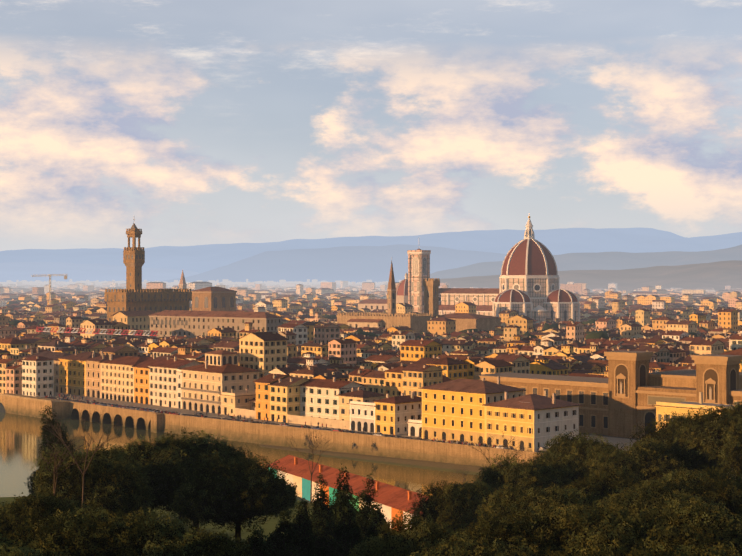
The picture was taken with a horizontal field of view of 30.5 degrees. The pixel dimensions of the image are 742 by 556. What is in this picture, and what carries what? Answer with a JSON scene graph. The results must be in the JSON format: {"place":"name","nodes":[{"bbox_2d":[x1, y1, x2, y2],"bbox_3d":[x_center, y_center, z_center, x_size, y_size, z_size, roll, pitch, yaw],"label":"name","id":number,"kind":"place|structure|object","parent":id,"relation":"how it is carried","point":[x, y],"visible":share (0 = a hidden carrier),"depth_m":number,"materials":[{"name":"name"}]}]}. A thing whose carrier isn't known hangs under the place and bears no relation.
{"place":"outdoors","nodes":[
{"label":"outdoors","id":0,"kind":"place"},
{"bbox_2d":[0,262,199,281],"bbox_3d":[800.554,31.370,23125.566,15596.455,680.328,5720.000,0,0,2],"label":"hill","id":1,"kind":"structure","parent":0,"point":[21,271],"depth_m":23299.98,"materials":[{"name":"blue"}]},
{"bbox_2d":[0,412,482,502],"bbox_3d":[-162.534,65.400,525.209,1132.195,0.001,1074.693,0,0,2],"label":"river","id":2,"kind":"structure","parent":0,"point":[20,438],"depth_m":501.33,"materials":[{"name":"liquid"}]},
{"bbox_2d":[0,393,542,466],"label":"embankment","id":3,"kind":"structure","parent":0,"point":[275,435],"depth_m":535.49,"materials":[{"name":"stone"}]},
{"bbox_2d":[0,282,633,547],"bbox_3d":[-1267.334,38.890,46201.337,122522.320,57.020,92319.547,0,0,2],"label":"ground","id":4,"kind":"structure","parent":0,"point":[269,526],"depth_m":327.88,"materials":[{"name":"green plant"}]},
{"bbox_2d":[3,283,722,340],"bbox_3d":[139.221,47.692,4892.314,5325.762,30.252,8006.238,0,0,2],"label":"trees","id":5,"kind":"object","parent":4,"relation":"on","point":[594,334],"visible":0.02,"depth_m":1066.91,"materials":[{"name":"green plant"}]},
{"bbox_2d":[0,400,741,555],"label":"trees","id":6,"kind":"object","parent":4,"relation":"on","point":[670,487],"visible":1,"depth_m":118.74,"materials":[{"name":"green plant"}]},
{"bbox_2d":[0,279,741,397],"bbox_3d":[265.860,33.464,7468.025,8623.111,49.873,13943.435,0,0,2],"label":"city","id":7,"kind":"object","parent":4,"relation":"on","point":[390,361],"visible":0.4,"depth_m":810.51,"materials":[{"name":"stone"}]},
{"bbox_2d":[21,348,734,451],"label":"riverfront buildings","id":8,"kind":"structure","parent":4,"relation":"on","point":[224,383],"depth_m":540.64,"materials":[{"name":"paint"}]},
{"bbox_2d":[104,216,741,438],"bbox_3d":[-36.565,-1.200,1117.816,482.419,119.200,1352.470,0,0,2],"label":"landmark buildings","id":9,"kind":"structure","parent":4,"relation":"on","point":[625,395],"depth_m":972.10,"materials":[{"name":"stone"}]},
{"bbox_2d":[161,244,506,282],"bbox_3d":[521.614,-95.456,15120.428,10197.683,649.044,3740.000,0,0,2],"label":"hill","id":10,"kind":"structure","parent":0,"point":[356,264],"depth_m":14857.89,"materials":[{"name":"blue"}]},
{"bbox_2d":[42,392,634,475],"bbox_3d":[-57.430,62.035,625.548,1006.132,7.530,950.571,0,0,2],"label":"street","id":11,"kind":"structure","parent":0,"point":[449,467],"depth_m":501.30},
{"bbox_2d":[32,274,550,529],"bbox_3d":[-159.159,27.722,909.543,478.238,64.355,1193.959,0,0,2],"label":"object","id":12,"kind":"object","parent":11,"relation":"on","point":[392,500],"visible":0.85,"depth_m":370.06,"materials":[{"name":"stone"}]},
{"bbox_2d":[0,228,741,272],"bbox_3d":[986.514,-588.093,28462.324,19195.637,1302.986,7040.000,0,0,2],"label":"hill","id":13,"kind":"structure","parent":0,"point":[209,257],"depth_m":29896.53,"materials":[{"name":"blue"}]},
{"bbox_2d":[0,0,741,250],"label":"sky","id":14,"kind":"structure","parent":0,"point":[194,122],"materials":[{"name":"blue"}]},
{"bbox_2d":[430,245,741,279],"bbox_3d":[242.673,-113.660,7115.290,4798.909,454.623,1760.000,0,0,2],"label":"hill","id":15,"kind":"structure","parent":0,"point":[599,261],"depth_m":7482.28,"materials":[{"name":"blue"}]},
{"bbox_2d":[434,260,741,290],"bbox_3d":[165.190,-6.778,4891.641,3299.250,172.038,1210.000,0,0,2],"label":"hill","id":16,"kind":"structure","parent":0,"point":[719,275],"depth_m":4985.94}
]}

